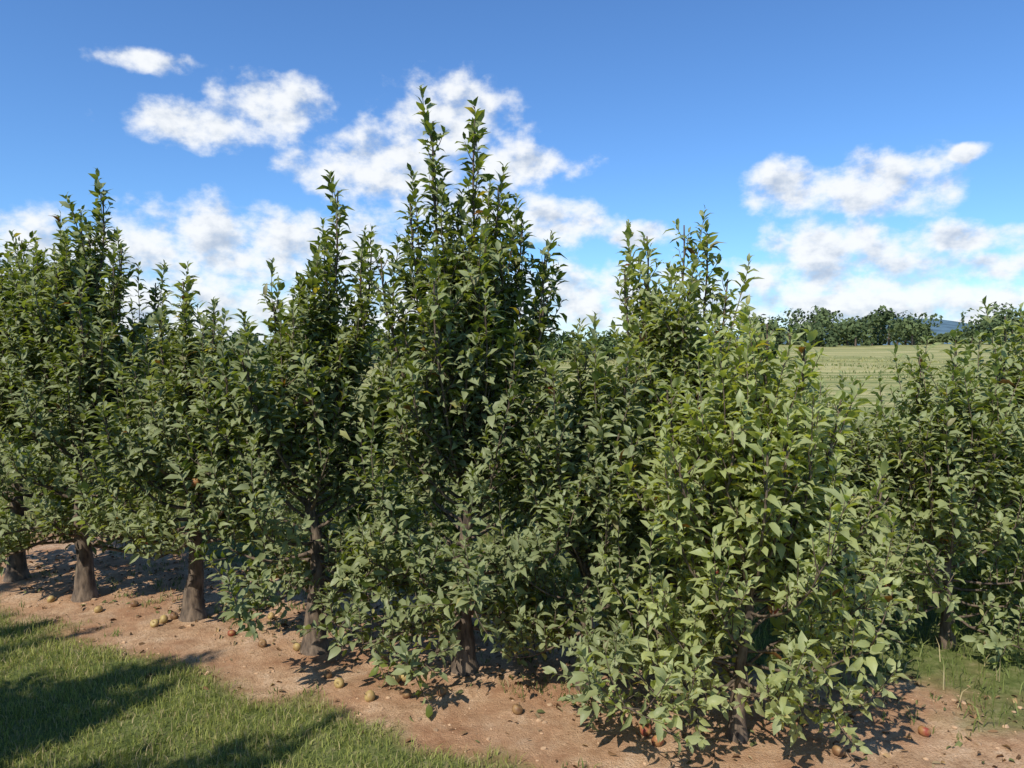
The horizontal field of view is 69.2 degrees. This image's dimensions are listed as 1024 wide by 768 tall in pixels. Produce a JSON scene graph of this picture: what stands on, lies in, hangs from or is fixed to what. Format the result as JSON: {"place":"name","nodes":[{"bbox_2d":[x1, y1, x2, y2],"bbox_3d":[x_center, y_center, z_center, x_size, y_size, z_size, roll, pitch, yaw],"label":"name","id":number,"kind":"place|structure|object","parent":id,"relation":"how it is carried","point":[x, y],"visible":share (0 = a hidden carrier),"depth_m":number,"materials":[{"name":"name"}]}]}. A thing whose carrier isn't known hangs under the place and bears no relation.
{"place":"outdoors","nodes":[
{"label":"outdoors","id":0,"kind":"place"},
{"bbox_2d":[0,606,547,767],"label":"grass","id":1,"kind":"structure","parent":0,"point":[81,661],"depth_m":3.38,"materials":[{"name":"green plant"}]},
{"bbox_2d":[436,685,445,696],"bbox_3d":[-0.344,1.484,3.592,0.050,0.052,0.050,-24,-28,-17],"label":"apple","id":2,"kind":"object","parent":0,"point":[441,692],"visible":1,"depth_m":3.57,"materials":[{"name":"brown plant"}]},
{"bbox_2d":[0,352,1022,528],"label":"meadow grass","id":3,"kind":"structure","parent":0,"point":[830,358],"depth_m":63.17,"materials":[{"name":"green plant"}]},
{"bbox_2d":[0,344,1023,767],"bbox_3d":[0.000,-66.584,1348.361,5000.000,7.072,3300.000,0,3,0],"label":"ground","id":4,"kind":"structure","parent":0,"point":[630,746],"depth_m":3.64,"materials":[{"name":"soil"}]},
{"bbox_2d":[2,434,77,486],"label":"apple tree","id":5,"kind":"object","parent":4,"relation":"on","point":[48,460],"depth_m":9.21,"materials":[{"name":"green plant"}]},
{"bbox_2d":[47,595,54,602],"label":"apple","id":6,"kind":"object","parent":4,"relation":"on","point":[51,598],"visible":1,"depth_m":4.92,"materials":[{"name":"yellow plant"}]},
{"bbox_2d":[0,230,120,582],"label":"apple tree","id":7,"kind":"object","parent":4,"relation":"on","point":[17,569],"visible":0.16,"depth_m":5.19,"materials":[{"name":"green plant"}]},
{"bbox_2d":[0,167,186,602],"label":"apple tree","id":8,"kind":"object","parent":4,"relation":"on","point":[70,316],"visible":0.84,"depth_m":4.78,"materials":[{"name":"green plant"}]},
{"bbox_2d":[94,605,102,612],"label":"apple","id":9,"kind":"object","parent":4,"relation":"on","point":[98,609],"visible":1,"depth_m":4.75,"materials":[{"name":"yellow plant"}]},
{"bbox_2d":[71,400,159,471],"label":"apple tree","id":10,"kind":"object","parent":4,"relation":"on","point":[144,421],"visible":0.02,"depth_m":8.65,"materials":[{"name":"green plant"}]},
{"bbox_2d":[130,600,138,606],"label":"apple","id":11,"kind":"object","parent":4,"relation":"on","point":[134,603],"visible":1,"depth_m":4.82,"materials":[{"name":"brown plant"}]},
{"bbox_2d":[150,619,158,627],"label":"apple","id":12,"kind":"object","parent":4,"relation":"on","point":[154,623],"visible":1,"depth_m":4.45,"materials":[{"name":"yellow plant"}]},
{"bbox_2d":[159,615,167,623],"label":"apple","id":13,"kind":"object","parent":4,"relation":"on","point":[163,619],"visible":0.97,"depth_m":4.53,"materials":[{"name":"yellow plant"}]},
{"bbox_2d":[170,612,178,619],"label":"apple","id":14,"kind":"object","parent":4,"relation":"on","point":[174,615],"visible":1,"depth_m":4.60,"materials":[{"name":"brown plant"}]},
{"bbox_2d":[66,260,292,621],"bbox_3d":[-1.944,0.419,4.505,1.388,2.357,1.183,0,3,0],"label":"apple tree","id":15,"kind":"object","parent":4,"relation":"on","point":[180,376],"visible":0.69,"depth_m":4.40,"materials":[{"name":"green plant"}]},
{"bbox_2d":[155,399,254,494],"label":"apple tree","id":16,"kind":"object","parent":4,"relation":"on","point":[166,444],"visible":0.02,"depth_m":8.05,"materials":[{"name":"green plant"}]},
{"bbox_2d":[227,628,235,635],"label":"apple","id":17,"kind":"object","parent":4,"relation":"on","point":[231,632],"visible":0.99,"depth_m":4.33,"materials":[{"name":"red plant"}]},
{"bbox_2d":[258,639,266,647],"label":"apple","id":18,"kind":"object","parent":4,"relation":"on","point":[262,643],"visible":1,"depth_m":4.19,"materials":[{"name":"brown plant"}]},
{"bbox_2d":[268,612,274,618],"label":"apple","id":19,"kind":"object","parent":4,"relation":"on","point":[271,614],"visible":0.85,"depth_m":4.60,"materials":[{"name":"yellow plant"}]},
{"bbox_2d":[236,452,334,512],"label":"apple tree","id":20,"kind":"object","parent":4,"relation":"on","point":[293,499],"visible":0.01,"depth_m":7.46,"materials":[{"name":"green plant"}]},
{"bbox_2d":[293,643,300,650],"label":"apple","id":21,"kind":"object","parent":4,"relation":"on","point":[296,646],"visible":1,"depth_m":4.15,"materials":[{"name":"yellow plant"}]},
{"bbox_2d":[164,169,442,655],"bbox_3d":[-1.129,0.226,4.032,1.491,2.823,1.574,0,3,0],"label":"apple tree","id":22,"kind":"object","parent":4,"relation":"on","point":[297,402],"visible":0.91,"depth_m":3.98,"materials":[{"name":"green plant"}]},
{"bbox_2d":[323,669,332,678],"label":"apple","id":23,"kind":"object","parent":4,"relation":"on","point":[327,673],"visible":1,"depth_m":3.83,"materials":[{"name":"brown plant"}]},
{"bbox_2d":[334,678,343,687],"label":"apple","id":24,"kind":"object","parent":4,"relation":"on","point":[338,682],"visible":1,"depth_m":3.71,"materials":[{"name":"yellow plant"}]},
{"bbox_2d":[364,690,374,701],"bbox_3d":[-0.683,1.498,3.563,0.052,0.055,0.054,1,3,11],"label":"apple","id":25,"kind":"object","parent":4,"relation":"on","point":[369,696],"visible":1,"depth_m":3.54,"materials":[{"name":"yellow plant"}]},
{"bbox_2d":[329,393,439,522],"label":"apple tree","id":26,"kind":"object","parent":4,"relation":"on","point":[411,497],"visible":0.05,"depth_m":6.98,"materials":[{"name":"green plant"}]},
{"bbox_2d":[389,673,400,682],"bbox_3d":[-0.595,1.498,3.783,0.063,0.064,0.063,2,4,39],"label":"apple","id":27,"kind":"object","parent":4,"relation":"on","point":[397,678],"visible":0.55,"depth_m":3.76,"materials":[{"name":"yellow plant"}]},
{"bbox_2d":[401,675,411,681],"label":"apple","id":28,"kind":"object","parent":4,"relation":"on","point":[403,678],"visible":0.18,"depth_m":3.77,"materials":[{"name":"yellow plant"}]},
{"bbox_2d":[402,688,411,698],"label":"apple","id":29,"kind":"object","parent":4,"relation":"on","point":[406,693],"visible":1,"depth_m":3.57,"materials":[{"name":"brown plant"}]},
{"bbox_2d":[118,326,779,365],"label":"distant trees","id":30,"kind":"object","parent":4,"relation":"on","point":[607,343],"visible":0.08,"depth_m":93.18,"materials":[{"name":"green plant"}]},
{"bbox_2d":[318,84,594,717],"bbox_3d":[-0.248,0.077,3.803,1.477,3.126,1.402,0,3,0],"label":"apple tree","id":31,"kind":"object","parent":4,"relation":"on","point":[467,329],"visible":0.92,"depth_m":3.67,"materials":[{"name":"green plant"}]},
{"bbox_2d":[443,446,529,536],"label":"apple tree","id":32,"kind":"object","parent":4,"relation":"on","point":[491,516],"visible":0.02,"depth_m":6.52,"materials":[{"name":"green plant"}]},
{"bbox_2d":[0,557,974,767],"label":"weeds","id":33,"kind":"object","parent":4,"relation":"on","point":[216,610],"visible":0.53,"depth_m":4.43,"materials":[{"name":"green plant"}]},
{"bbox_2d":[3,553,1023,767],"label":"soil clods","id":34,"kind":"object","parent":4,"relation":"on","point":[550,704],"visible":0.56,"depth_m":3.65,"materials":[{"name":"brown soil"}]},
{"bbox_2d":[512,702,522,714],"bbox_3d":[0.027,1.484,3.403,0.053,0.056,0.053,28,-1,-20],"label":"apple","id":35,"kind":"object","parent":4,"relation":"on","point":[517,709],"visible":1,"depth_m":3.39,"materials":[{"name":"brown plant"}]},
{"bbox_2d":[19,550,1023,767],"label":"leaf litter","id":36,"kind":"object","parent":4,"relation":"on","point":[885,754],"visible":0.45,"depth_m":3.73,"materials":[{"name":"plant"}]},
{"bbox_2d":[483,311,715,730],"bbox_3d":[0.415,0.649,3.551,1.104,2.018,1.419,0,3,0],"label":"apple tree","id":37,"kind":"object","parent":4,"relation":"on","point":[594,436],"visible":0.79,"depth_m":3.51,"materials":[{"name":"green plant"}]},
{"bbox_2d":[638,723,651,735],"bbox_3d":[0.583,1.502,3.243,0.063,0.066,0.063,-11,27,-39],"label":"apple","id":38,"kind":"object","parent":4,"relation":"on","point":[646,730],"visible":0.88,"depth_m":3.23,"materials":[{"name":"red plant"}]},
{"bbox_2d":[652,733,663,746],"bbox_3d":[0.620,1.515,3.154,0.052,0.055,0.054,1,3,14],"label":"apple","id":39,"kind":"object","parent":4,"relation":"on","point":[655,743],"visible":0.81,"depth_m":3.13,"materials":[{"name":"orange plant"}]},
{"bbox_2d":[574,205,786,634],"bbox_3d":[0.892,0.325,4.045,1.125,2.593,1.307,1,3,21],"label":"apple tree","id":40,"kind":"object","parent":4,"relation":"on","point":[666,339],"visible":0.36,"depth_m":3.96,"materials":[{"name":"green plant"}]},
{"bbox_2d":[571,294,916,754],"bbox_3d":[0.989,0.656,3.128,1.319,2.062,1.322,1,3,20],"label":"apple tree","id":41,"kind":"object","parent":4,"relation":"on","point":[762,502],"visible":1,"depth_m":3.01,"materials":[{"name":"green plant"}]},
{"bbox_2d":[727,362,927,641],"bbox_3d":[1.942,0.744,4.377,1.087,1.739,1.154,-1,3,-20],"label":"apple tree","id":42,"kind":"object","parent":4,"relation":"on","point":[876,431],"visible":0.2,"depth_m":4.14,"materials":[{"name":"green plant"}]},
{"bbox_2d":[832,743,844,756],"bbox_3d":[1.365,1.535,3.105,0.051,0.049,0.052,-1,3,-18],"label":"apple","id":43,"kind":"object","parent":4,"relation":"on","point":[837,750],"visible":1,"depth_m":3.09,"materials":[{"name":"orange plant"}]},
{"bbox_2d":[749,301,1023,346],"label":"distant trees","id":44,"kind":"object","parent":4,"relation":"on","point":[907,329],"visible":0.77,"depth_m":149.97,"materials":[{"name":"green plant"}]},
{"bbox_2d":[918,723,930,736],"bbox_3d":[1.812,1.517,3.259,0.053,0.056,0.053,14,-15,39],"label":"apple","id":45,"kind":"object","parent":4,"relation":"on","point":[924,731],"visible":1,"depth_m":3.24,"materials":[{"name":"red plant"}]},
{"bbox_2d":[830,325,1023,668],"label":"apple tree","id":46,"kind":"object","parent":4,"relation":"on","point":[949,465],"visible":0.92,"depth_m":3.97,"materials":[{"name":"green plant"}]},
{"bbox_2d":[884,369,997,539],"bbox_3d":[3.772,0.665,6.369,1.043,1.654,1.273,1,3,10],"label":"apple tree","id":47,"kind":"object","parent":4,"relation":"on","point":[935,394],"visible":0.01,"depth_m":6.38,"materials":[{"name":"green plant"}]},
{"bbox_2d":[894,295,1023,626],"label":"apple tree","id":48,"kind":"object","parent":4,"relation":"on","point":[1012,344],"visible":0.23,"depth_m":4.35,"materials":[{"name":"green plant"}]},
{"bbox_2d":[0,472,1023,735],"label":"grass","id":49,"kind":"structure","parent":0,"point":[918,644],"depth_m":4.24,"materials":[{"name":"green plant"}]},
{"bbox_2d":[0,0,1023,343],"label":"sky","id":50,"kind":"structure","parent":0,"point":[865,155],"materials":[{"name":"blue"}]},
{"bbox_2d":[264,317,1009,347],"bbox_3d":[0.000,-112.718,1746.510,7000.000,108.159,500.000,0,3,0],"label":"hills","id":51,"kind":"structure","parent":0,"point":[945,326],"depth_m":1756.08,"materials":[{"name":"green plant"}]}
]}

